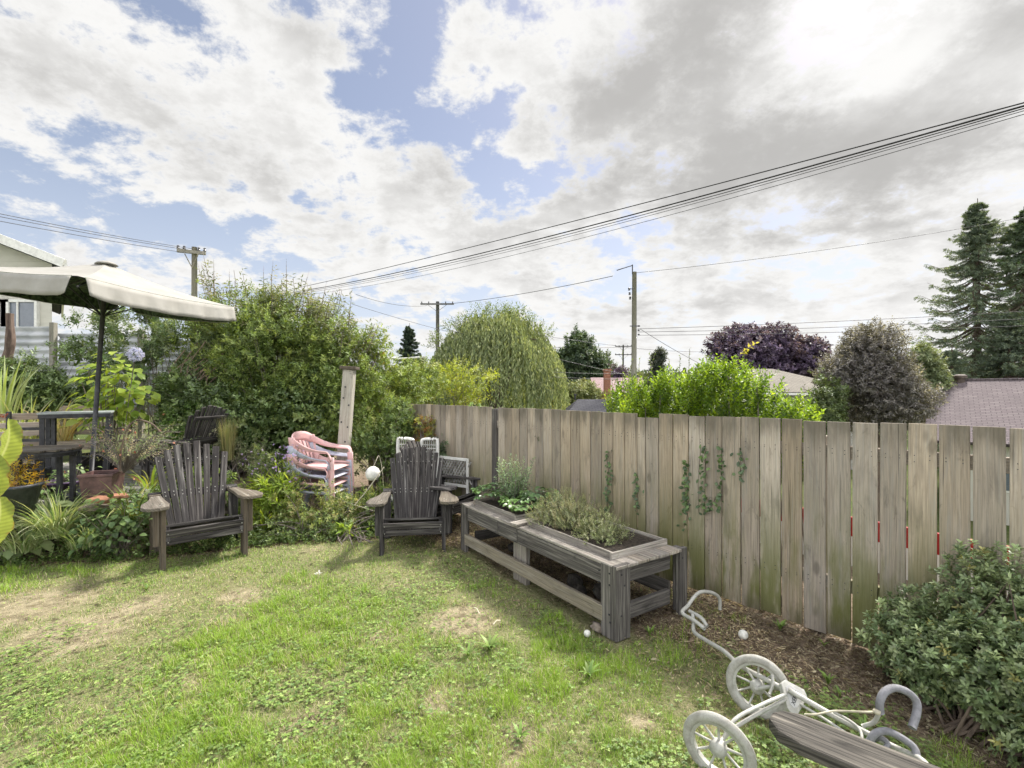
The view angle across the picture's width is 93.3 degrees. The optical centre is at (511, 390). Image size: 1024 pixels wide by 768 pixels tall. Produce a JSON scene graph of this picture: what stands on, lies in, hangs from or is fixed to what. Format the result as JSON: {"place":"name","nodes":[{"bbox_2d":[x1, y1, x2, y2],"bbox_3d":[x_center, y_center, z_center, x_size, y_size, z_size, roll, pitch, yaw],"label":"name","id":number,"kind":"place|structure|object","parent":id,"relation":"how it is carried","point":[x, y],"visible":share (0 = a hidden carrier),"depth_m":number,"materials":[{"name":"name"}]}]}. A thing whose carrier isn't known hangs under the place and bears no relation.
{"place":"outdoors","nodes":[
{"label":"outdoors","id":0,"kind":"place"},
{"bbox_2d":[24,401,92,441],"bbox_3d":[-6.703,0.437,7.172,1.355,0.627,1.227,0,0,28],"label":"withered crocosmia","id":1,"kind":"object","parent":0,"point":[65,432],"visible":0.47,"depth_m":7.18,"materials":[{"name":"green plant"}]},
{"bbox_2d":[22,463,242,509],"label":"patio","id":2,"kind":"structure","parent":0,"point":[136,469],"depth_m":6.64,"materials":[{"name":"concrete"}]},
{"bbox_2d":[0,413,38,460],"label":"garden bench","id":3,"kind":"object","parent":2,"relation":"on","point":[24,416],"depth_m":6.44,"materials":[{"name":"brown wood"}]},
{"bbox_2d":[0,392,81,446],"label":"crocosmia","id":4,"kind":"object","parent":2,"relation":"on","point":[20,421],"visible":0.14,"depth_m":7.00,"materials":[{"name":"green plant"}]},
{"bbox_2d":[6,411,81,478],"bbox_3d":[-5.848,0.740,6.050,0.525,0.970,0.465,0,0,-9],"label":"black metal chair","id":5,"kind":"object","parent":2,"relation":"on","point":[53,429],"visible":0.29,"depth_m":5.87,"materials":[{"name":"black metal"}]},
{"bbox_2d":[10,444,83,501],"bbox_3d":[-5.031,0.919,5.150,0.670,0.611,0.670,0,0,-11],"label":"table","id":6,"kind":"object","parent":2,"relation":"on","point":[58,452],"visible":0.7,"depth_m":5.27,"materials":[{"name":"grey wood"}]},
{"bbox_2d":[37,410,113,479],"bbox_3d":[-5.300,0.743,5.900,0.660,0.967,0.460,0,0,-36],"label":"patio table","id":7,"kind":"object","parent":2,"relation":"on","point":[44,418],"visible":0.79,"depth_m":5.84,"materials":[{"name":"grey wood"}]},
{"bbox_2d":[24,406,137,468],"bbox_3d":[-6.460,0.733,7.277,1.166,0.989,0.637,0,0,-2],"label":"garden bench","id":8,"kind":"object","parent":2,"relation":"on","point":[75,441],"visible":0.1,"depth_m":7.50,"materials":[{"name":"grey wood"}]},
{"bbox_2d":[76,451,118,472],"bbox_3d":[-5.737,1.050,6.700,0.504,0.350,0.504,0,0,0],"label":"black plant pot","id":9,"kind":"object","parent":2,"relation":"on","point":[85,463],"visible":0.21,"depth_m":6.53,"materials":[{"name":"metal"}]},
{"bbox_2d":[77,470,124,504],"bbox_3d":[-4.532,1.085,5.350,0.321,0.360,0.321,0,0,-17],"label":"square planter pot","id":10,"kind":"object","parent":2,"relation":"on","point":[90,482],"visible":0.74,"depth_m":5.23,"materials":[{"name":"ceramic"}]},
{"bbox_2d":[64,412,199,472],"bbox_3d":[-4.181,0.656,5.419,1.295,0.852,0.760,0,0,0],"label":"dried hydrangea","id":11,"kind":"object","parent":10,"relation":"in","point":[129,462],"visible":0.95,"depth_m":5.37,"materials":[{"name":"brown plant"}]},
{"bbox_2d":[64,347,160,454],"bbox_3d":[-5.637,0.329,6.852,1.278,1.849,0.820,0,0,0],"label":"hydrangea","id":12,"kind":"object","parent":2,"relation":"on","point":[115,399],"visible":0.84,"depth_m":6.81,"materials":[{"name":"green plant"}]},
{"bbox_2d":[0,260,236,499],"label":"parasol","id":13,"kind":"object","parent":2,"relation":"on","point":[103,286],"visible":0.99,"depth_m":5.41,"materials":[{"name":"beige fabric"}]},
{"bbox_2d":[156,399,221,475],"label":"green perennial","id":14,"kind":"object","parent":2,"relation":"on","point":[170,422],"visible":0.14,"depth_m":6.86,"materials":[{"name":"green plant"}]},
{"bbox_2d":[0,524,1021,767],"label":"grass","id":15,"kind":"structure","parent":0,"point":[359,709],"depth_m":2.78,"materials":[{"name":"green plant"}]},
{"bbox_2d":[0,399,1023,767],"bbox_3d":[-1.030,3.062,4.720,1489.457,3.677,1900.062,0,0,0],"label":"ground","id":16,"kind":"structure","parent":0,"point":[30,603],"depth_m":3.19,"materials":[{"name":"green plant"}]},
{"bbox_2d":[0,418,22,542],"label":"canna plant","id":17,"kind":"object","parent":16,"relation":"on","point":[11,450],"visible":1,"depth_m":3.49,"materials":[{"name":"green plant"}]},
{"bbox_2d":[0,313,23,422],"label":"dead tree stump","id":18,"kind":"object","parent":16,"relation":"on","point":[9,343],"visible":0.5,"depth_m":8.56,"materials":[{"name":"wood"}]},
{"bbox_2d":[0,480,44,522],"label":"dark plant pot","id":19,"kind":"object","parent":16,"relation":"on","point":[26,495],"visible":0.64,"depth_m":4.70,"materials":[{"name":"plastic"}]},
{"bbox_2d":[8,454,48,487],"bbox_3d":[-4.917,0.830,4.756,0.507,0.410,0.522,0,0,0],"label":"yellow coleus","id":20,"kind":"object","parent":19,"relation":"in","point":[13,483],"visible":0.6,"depth_m":4.79,"materials":[{"name":"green plant"}]},
{"bbox_2d":[0,352,45,413],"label":"iris plant","id":21,"kind":"object","parent":16,"relation":"on","point":[6,400],"visible":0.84,"depth_m":6.78,"materials":[{"name":"green plant"}]},
{"bbox_2d":[0,539,54,565],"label":"hosta plant","id":22,"kind":"object","parent":16,"relation":"on","point":[8,554],"visible":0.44,"depth_m":4.75,"materials":[{"name":"green plant"}]},
{"bbox_2d":[0,234,66,326],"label":"gabled house","id":23,"kind":"structure","parent":16,"relation":"on","point":[25,312],"depth_m":12.95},
{"bbox_2d":[0,299,39,326],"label":"window","id":24,"kind":"structure","parent":23,"relation":"in","point":[26,312],"depth_m":12.95,"materials":[{"name":"white glass"}]},
{"bbox_2d":[0,507,73,553],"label":"variegated grass","id":25,"kind":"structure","parent":16,"relation":"on","point":[18,541],"depth_m":4.68,"materials":[{"name":"green plant"}]},
{"bbox_2d":[0,323,118,462],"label":"bramble thicket","id":26,"kind":"object","parent":16,"relation":"on","point":[45,386],"visible":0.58,"depth_m":8.12,"materials":[{"name":"green plant"}]},
{"bbox_2d":[14,486,125,539],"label":"variegated grass","id":27,"kind":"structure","parent":16,"relation":"on","point":[60,514],"depth_m":4.75,"materials":[{"name":"green plant"}]},
{"bbox_2d":[29,513,142,550],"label":"plant","id":28,"kind":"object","parent":16,"relation":"on","point":[71,543],"depth_m":4.73,"materials":[{"name":"green plant"}]},
{"bbox_2d":[62,510,128,556],"bbox_3d":[-4.238,1.475,4.961,0.545,0.472,0.561,0,0,30],"label":"creeping strawberry","id":29,"kind":"object","parent":16,"relation":"on","point":[72,531],"visible":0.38,"depth_m":4.81,"materials":[{"name":"green plant"}]},
{"bbox_2d":[70,488,152,556],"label":"ground ivy","id":30,"kind":"object","parent":16,"relation":"on","point":[126,522],"visible":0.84,"depth_m":4.83,"materials":[{"name":"green plant"}]},
{"bbox_2d":[72,478,177,530],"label":"daylily","id":31,"kind":"object","parent":16,"relation":"on","point":[140,502],"visible":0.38,"depth_m":5.11,"materials":[{"name":"green plant"}]},
{"bbox_2d":[0,322,280,450],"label":"corrugated fence","id":32,"kind":"object","parent":16,"relation":"on","point":[32,337],"visible":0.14,"depth_m":9.69,"materials":[{"name":"grey metal"}]},
{"bbox_2d":[59,305,255,461],"bbox_3d":[-6.290,-0.297,8.520,4.146,3.128,1.775,0,0,0],"label":"honeysuckle tangle","id":33,"kind":"object","parent":16,"relation":"on","point":[160,333],"visible":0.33,"depth_m":8.41,"materials":[{"name":"green plant"}]},
{"bbox_2d":[131,405,236,480],"bbox_3d":[-4.426,0.714,6.605,1.046,1.030,0.920,0,0,15],"label":"adirondack chair","id":34,"kind":"object","parent":16,"relation":"on","point":[203,430],"visible":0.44,"depth_m":6.42,"materials":[{"name":"black wood"}]},
{"bbox_2d":[176,245,205,297],"bbox_3d":[-13.177,-2.344,19.911,1.028,7.167,0.412,0,0,-19],"label":"utility pole","id":35,"kind":"object","parent":16,"relation":"on","point":[195,252],"visible":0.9,"depth_m":19.90,"materials":[{"name":"brown wood"}]},
{"bbox_2d":[140,441,262,571],"bbox_3d":[-3.313,1.152,5.106,1.030,1.160,1.172,0,0,-41],"label":"adirondack chair","id":36,"kind":"object","parent":16,"relation":"on","point":[192,517],"visible":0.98,"depth_m":5.15,"materials":[{"name":"grey wood"}]},
{"bbox_2d":[163,424,268,480],"bbox_3d":[-4.135,0.806,6.846,1.368,0.933,0.674,0,0,0],"label":"silver mound","id":37,"kind":"object","parent":16,"relation":"on","point":[235,465],"visible":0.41,"depth_m":6.81,"materials":[{"name":"green plant"}]},
{"bbox_2d":[154,455,290,513],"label":"ground cover bush","id":38,"kind":"object","parent":16,"relation":"on","point":[228,481],"visible":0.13,"depth_m":5.92,"materials":[{"name":"green plant"}]},
{"bbox_2d":[0,481,454,566],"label":"ground cover","id":39,"kind":"object","parent":16,"relation":"on","point":[199,548],"visible":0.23,"depth_m":5.16,"materials":[{"name":"green plant"}]},
{"bbox_2d":[216,416,239,460],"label":"tall dry weed","id":40,"kind":"object","parent":16,"relation":"on","point":[228,444],"visible":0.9,"depth_m":6.46,"materials":[{"name":"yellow plant"}]},
{"bbox_2d":[134,353,340,473],"bbox_3d":[-4.186,0.395,7.332,3.389,1.990,1.501,0,0,0],"label":"blackberry bush","id":41,"kind":"object","parent":16,"relation":"on","point":[175,395],"visible":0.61,"depth_m":7.20,"materials":[{"name":"green plant"}]},
{"bbox_2d":[172,279,360,455],"bbox_3d":[-4.311,-0.343,8.329,3.549,3.223,1.610,0,0,17],"label":"olive shrub","id":42,"kind":"object","parent":16,"relation":"on","point":[265,299],"visible":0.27,"depth_m":8.03,"materials":[{"name":"green plant"}]},
{"bbox_2d":[227,438,312,528],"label":"aster plant","id":43,"kind":"object","parent":16,"relation":"on","point":[269,456],"visible":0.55,"depth_m":6.02,"materials":[{"name":"green plant"}]},
{"bbox_2d":[233,459,316,529],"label":"arching daylily bush","id":44,"kind":"object","parent":16,"relation":"on","point":[260,503],"visible":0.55,"depth_m":5.79,"materials":[{"name":"green plant"}]},
{"bbox_2d":[165,254,386,472],"bbox_3d":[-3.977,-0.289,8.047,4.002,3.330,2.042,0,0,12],"label":"elder bush","id":45,"kind":"object","parent":16,"relation":"on","point":[264,351],"visible":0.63,"depth_m":7.59,"materials":[{"name":"green plant"}]},
{"bbox_2d":[168,341,246,395],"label":"dead branches","id":46,"kind":"object","parent":45,"relation":"in","point":[200,372],"visible":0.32,"depth_m":7.89,"materials":[{"name":"plant"}]},
{"bbox_2d":[238,498,393,541],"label":"trailing weed","id":47,"kind":"object","parent":16,"relation":"on","point":[288,526],"visible":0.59,"depth_m":5.54,"materials":[{"name":"green plant"}]},
{"bbox_2d":[285,461,349,510],"bbox_3d":[-2.544,1.281,6.305,0.708,0.836,0.651,2,0,6],"label":"plastic armchair","id":48,"kind":"object","parent":16,"relation":"on","point":[309,491],"visible":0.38,"depth_m":6.28,"materials":[{"name":"plastic"}]},
{"bbox_2d":[286,451,351,506],"bbox_3d":[-2.532,1.176,6.305,0.708,0.836,0.651,2,0,6],"label":"plastic armchair","id":49,"kind":"object","parent":48,"relation":"on","point":[339,480],"visible":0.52,"depth_m":6.22,"materials":[{"name":"plastic"}]},
{"bbox_2d":[287,440,352,510],"bbox_3d":[-2.520,1.071,6.305,0.708,0.836,0.651,2,0,6],"label":"plastic armchair","id":50,"kind":"object","parent":49,"relation":"on","point":[337,472],"visible":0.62,"depth_m":6.34,"materials":[{"name":"grey plastic"}]},
{"bbox_2d":[288,431,353,502],"bbox_3d":[-2.508,0.966,6.305,0.708,0.836,0.651,2,0,6],"label":"plastic armchair","id":51,"kind":"object","parent":50,"relation":"on","point":[296,437],"visible":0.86,"depth_m":6.37,"materials":[{"name":"pink plastic"}]},
{"bbox_2d":[264,477,374,537],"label":"flowering herb","id":52,"kind":"object","parent":16,"relation":"on","point":[296,513],"visible":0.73,"depth_m":5.68,"materials":[{"name":"green plant"}]},
{"bbox_2d":[334,366,359,506],"bbox_3d":[-2.319,0.691,6.750,0.330,2.068,0.200,0,0,0],"label":"wooden post","id":53,"kind":"object","parent":16,"relation":"on","point":[346,405],"visible":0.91,"depth_m":6.68,"materials":[{"name":"brown wood"}]},
{"bbox_2d":[334,521,372,544],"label":"leafy weed","id":54,"kind":"object","parent":16,"relation":"on","point":[347,535],"visible":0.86,"depth_m":5.46,"materials":[{"name":"green plant"}]},
{"bbox_2d":[343,474,394,528],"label":"grassy weed","id":55,"kind":"object","parent":16,"relation":"on","point":[373,494],"visible":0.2,"depth_m":6.00,"materials":[{"name":"green plant"}]},
{"bbox_2d":[335,393,419,507],"bbox_3d":[-1.915,0.881,7.112,1.245,1.690,1.162,0,0,0],"label":"snowberry bush","id":56,"kind":"object","parent":16,"relation":"on","point":[390,447],"visible":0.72,"depth_m":6.99,"materials":[{"name":"green plant"}]},
{"bbox_2d":[328,318,457,492],"bbox_3d":[-1.988,0.251,8.041,2.073,2.951,2.217,0,0,0],"label":"laburnum bush","id":57,"kind":"object","parent":16,"relation":"on","point":[421,381],"visible":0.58,"depth_m":7.85,"materials":[{"name":"green plant"}]},
{"bbox_2d":[388,323,426,403],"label":"fir tree","id":58,"kind":"object","parent":16,"relation":"on","point":[409,344],"visible":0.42,"depth_m":47.62,"materials":[{"name":"green plant"}]},
{"bbox_2d":[366,447,458,555],"bbox_3d":[-1.088,1.217,5.435,0.950,1.065,1.080,0,0,-8],"label":"adirondack chair","id":59,"kind":"object","parent":16,"relation":"on","point":[415,502],"visible":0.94,"depth_m":5.56,"materials":[{"name":"black wood"}]},
{"bbox_2d":[391,437,438,515],"bbox_3d":[-1.318,1.216,6.333,0.616,1.170,0.580,0,0,10],"label":"wicker chair","id":60,"kind":"object","parent":16,"relation":"on","point":[422,440],"visible":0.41,"depth_m":6.52,"materials":[{"name":"white paint"}]},
{"bbox_2d":[408,413,436,456],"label":"dead fern","id":61,"kind":"object","parent":16,"relation":"on","point":[427,432],"visible":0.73,"depth_m":6.95,"materials":[{"name":"brown plant"}]},
{"bbox_2d":[391,440,480,534],"bbox_3d":[-0.955,1.195,6.178,1.080,1.070,0.950,0,0,28],"label":"adirondack chair","id":62,"kind":"object","parent":16,"relation":"on","point":[456,507],"visible":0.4,"depth_m":6.16,"materials":[{"name":"black wood"}]},
{"bbox_2d":[396,346,503,405],"bbox_3d":[-1.291,0.447,9.215,2.372,2.575,1.690,0,0,-35],"label":"yellow robinia","id":63,"kind":"object","parent":16,"relation":"on","point":[466,392],"visible":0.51,"depth_m":9.10,"materials":[{"name":"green plant"}]},
{"bbox_2d":[439,456,471,493],"bbox_3d":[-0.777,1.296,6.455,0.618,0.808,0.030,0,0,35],"label":"wicker chair","id":64,"kind":"object","parent":16,"relation":"on","point":[458,460],"visible":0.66,"depth_m":6.41,"materials":[{"name":"paint"}]},
{"bbox_2d":[422,299,570,409],"bbox_3d":[-0.852,-0.242,27.947,9.182,10.242,7.624,0,0,0],"label":"weeping willow","id":65,"kind":"object","parent":16,"relation":"on","point":[527,362],"visible":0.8,"depth_m":26.01,"materials":[{"name":"green plant"}]},
{"bbox_2d":[0,536,1013,767],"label":"clover","id":66,"kind":"object","parent":16,"relation":"on","point":[647,754],"visible":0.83,"depth_m":2.64,"materials":[{"name":"green plant"}]},
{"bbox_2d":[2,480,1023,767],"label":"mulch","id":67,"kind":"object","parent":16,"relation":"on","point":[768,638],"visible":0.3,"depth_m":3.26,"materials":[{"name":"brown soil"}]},
{"bbox_2d":[58,349,988,413],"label":"distant woodland","id":68,"kind":"object","parent":16,"relation":"on","point":[641,373],"visible":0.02,"depth_m":96.14,"materials":[{"name":"green plant"}]},
{"bbox_2d":[461,496,686,642],"bbox_3d":[0.380,1.430,4.385,0.793,0.580,2.256,0,0,-34],"label":"raised planter bench","id":69,"kind":"object","parent":16,"relation":"on","point":[641,557],"visible":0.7,"depth_m":3.67,"materials":[{"name":"grey wood"}]},
{"bbox_2d":[470,482,518,500],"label":"strawberry plant","id":70,"kind":"object","parent":69,"relation":"on","point":[495,494],"visible":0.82,"depth_m":4.94,"materials":[{"name":"green plant"}]},
{"bbox_2d":[493,454,535,502],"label":"mint plant","id":71,"kind":"object","parent":69,"relation":"on","point":[516,479],"visible":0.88,"depth_m":4.92,"materials":[{"name":"green plant"}]},
{"bbox_2d":[498,497,543,510],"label":"strawberry plant","id":72,"kind":"object","parent":69,"relation":"on","point":[515,507],"visible":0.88,"depth_m":4.57,"materials":[{"name":"green plant"}]},
{"bbox_2d":[518,486,561,503],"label":"strawberry plant","id":73,"kind":"object","parent":69,"relation":"on","point":[526,494],"visible":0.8,"depth_m":4.73,"materials":[{"name":"green plant"}]},
{"bbox_2d":[523,486,612,534],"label":"thyme plant","id":74,"kind":"object","parent":69,"relation":"on","point":[556,515],"visible":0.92,"depth_m":4.13,"materials":[{"name":"green plant"}]},
{"bbox_2d":[572,506,634,545],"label":"oregano plant","id":75,"kind":"object","parent":69,"relation":"on","point":[601,531],"visible":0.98,"depth_m":3.76,"materials":[{"name":"green plant"}]},
{"bbox_2d":[553,323,611,382],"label":"dark conifer tree","id":76,"kind":"object","parent":16,"relation":"on","point":[579,352],"visible":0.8,"depth_m":58.25,"materials":[{"name":"green plant"}]},
{"bbox_2d":[563,377,604,403],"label":"yellow green tree","id":77,"kind":"object","parent":16,"relation":"on","point":[581,389],"visible":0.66,"depth_m":40.67,"materials":[{"name":"green plant"}]},
{"bbox_2d":[564,394,640,412],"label":"dark roofed shed","id":78,"kind":"structure","parent":16,"relation":"on","point":[587,404],"depth_m":25.50,"materials":[{"name":"grey"}]},
{"bbox_2d":[591,369,646,398],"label":"brick house","id":79,"kind":"structure","parent":16,"relation":"on","point":[604,382],"depth_m":44.93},
{"bbox_2d":[617,264,639,386],"bbox_3d":[6.658,-1.193,27.899,1.443,12.187,0.381,0,0,-12],"label":"utility pole","id":80,"kind":"object","parent":16,"relation":"on","point":[634,326],"visible":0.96,"depth_m":27.88,"materials":[{"name":"brown wood"}]},
{"bbox_2d":[276,102,1023,292],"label":"power line","id":81,"kind":"object","parent":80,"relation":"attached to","point":[723,182],"visible":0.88,"depth_m":14.04,"materials":[{"name":"black metal"}]},
{"bbox_2d":[284,105,1023,293],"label":"power line","id":82,"kind":"object","parent":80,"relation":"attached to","point":[727,188],"visible":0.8,"depth_m":13.96,"materials":[{"name":"black metal"}]},
{"bbox_2d":[284,108,1023,294],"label":"power line","id":83,"kind":"object","parent":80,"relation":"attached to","point":[724,192],"visible":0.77,"depth_m":14.19,"materials":[{"name":"black metal"}]},
{"bbox_2d":[317,114,1023,293],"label":"power line","id":84,"kind":"object","parent":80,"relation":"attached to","point":[733,197],"visible":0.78,"depth_m":13.91,"materials":[{"name":"black metal"}]},
{"bbox_2d":[320,111,1022,290],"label":"power line","id":85,"kind":"object","parent":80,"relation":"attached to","point":[727,194],"visible":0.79,"depth_m":14.02,"materials":[{"name":"black metal"}]},
{"bbox_2d":[645,346,668,381],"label":"dark spire shrub","id":86,"kind":"object","parent":16,"relation":"on","point":[660,355],"visible":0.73,"depth_m":45.56,"materials":[{"name":"green plant"}]},
{"bbox_2d":[368,402,1023,652],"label":"wooden fence","id":87,"kind":"object","parent":16,"relation":"on","point":[568,449],"visible":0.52,"depth_m":3.53,"materials":[{"name":"brown wood"}]},
{"bbox_2d":[534,436,747,531],"bbox_3d":[1.038,0.829,4.562,0.096,0.771,2.326,0,0,-42],"label":"ivy","id":88,"kind":"object","parent":87,"relation":"attached to","point":[686,498],"visible":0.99,"depth_m":3.99,"materials":[{"name":"green plant"}]},
{"bbox_2d":[598,348,826,604],"bbox_3d":[1.779,0.639,4.596,1.087,2.149,2.274,0,0,-42],"label":"lime hedge","id":89,"kind":"object","parent":16,"relation":"on","point":[701,390],"visible":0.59,"depth_m":4.20,"materials":[{"name":"green plant"}]},
{"bbox_2d":[700,321,808,373],"bbox_3d":[19.084,-0.361,38.435,7.539,10.730,7.058,0,0,0],"label":"purple leaf tree","id":90,"kind":"object","parent":16,"relation":"on","point":[773,351],"visible":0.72,"depth_m":36.61,"materials":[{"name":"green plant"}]},
{"bbox_2d":[705,369,860,469],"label":"hip roof house","id":91,"kind":"structure","parent":16,"relation":"on","point":[795,382],"depth_m":30.94,"materials":[{"name":"beige"}]},
{"bbox_2d":[680,590,927,767],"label":"golf trolley","id":92,"kind":"object","parent":16,"relation":"on","point":[792,698],"visible":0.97,"depth_m":2.17,"materials":[{"name":"white metal"}]},
{"bbox_2d":[786,332,832,377],"bbox_3d":[23.066,0.137,38.936,6.237,9.732,5.416,0,0,-27],"label":"purple leaf tree","id":93,"kind":"object","parent":16,"relation":"on","point":[813,347],"visible":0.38,"depth_m":36.91,"materials":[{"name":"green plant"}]},
{"bbox_2d":[805,367,853,434],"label":"grey green underbush","id":94,"kind":"object","parent":16,"relation":"on","point":[832,400],"visible":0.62,"depth_m":12.55,"materials":[{"name":"green plant"}]},
{"bbox_2d":[769,711,939,767],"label":"wooden bench","id":95,"kind":"object","parent":16,"relation":"on","point":[821,743],"visible":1,"depth_m":1.73,"materials":[{"name":"grey wood"}]},
{"bbox_2d":[741,507,1008,594],"bbox_3d":[3.550,1.706,4.400,0.030,0.938,3.600,0,0,-35],"label":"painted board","id":96,"kind":"object","parent":16,"relation":"on","point":[879,547],"depth_m":4.36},
{"bbox_2d":[808,315,950,521],"bbox_3d":[10.022,1.349,13.518,3.102,6.835,2.966,0,0,0],"label":"grey leaved tree","id":97,"kind":"object","parent":16,"relation":"on","point":[881,379],"visible":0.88,"depth_m":12.78,"materials":[{"name":"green plant"}]},
{"bbox_2d":[905,340,957,422],"bbox_3d":[18.773,1.348,21.987,2.170,7.307,2.004,0,0,0],"label":"light green tree","id":98,"kind":"object","parent":16,"relation":"on","point":[935,374],"visible":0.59,"depth_m":21.47,"materials":[{"name":"green plant"}]},
{"bbox_2d":[854,539,1023,767],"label":"evergreen shrub","id":99,"kind":"object","parent":16,"relation":"on","point":[943,664],"visible":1,"depth_m":2.48,"materials":[{"name":"green plant"}]},
{"bbox_2d":[907,350,980,470],"bbox_3d":[28.316,1.201,31.319,6.255,8.151,5.435,0,0,0],"label":"spruce tree","id":100,"kind":"object","parent":16,"relation":"on","point":[952,356],"visible":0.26,"depth_m":30.70,"materials":[{"name":"green plant"}]},
{"bbox_2d":[904,198,1023,446],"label":"spruce tree","id":101,"kind":"object","parent":16,"relation":"on","point":[977,246],"visible":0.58,"depth_m":33.71,"materials":[{"name":"green plant"}]},
{"bbox_2d":[907,209,1023,446],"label":"spruce tree","id":102,"kind":"object","parent":16,"relation":"on","point":[1014,237],"visible":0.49,"depth_m":32.14,"materials":[{"name":"green plant"}]},
{"bbox_2d":[926,374,1023,525],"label":"roofed house","id":103,"kind":"structure","parent":16,"relation":"on","point":[992,402],"depth_m":19.55,"materials":[{"name":"grey"}]},
{"bbox_2d":[968,308,1023,377],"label":"spruce tree","id":104,"kind":"object","parent":16,"relation":"on","point":[1009,347],"visible":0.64,"depth_m":29.85,"materials":[{"name":"green plant"}]},
{"bbox_2d":[0,0,1023,373],"label":"sky","id":105,"kind":"structure","parent":0,"point":[333,139],"materials":[{"name":"white"}]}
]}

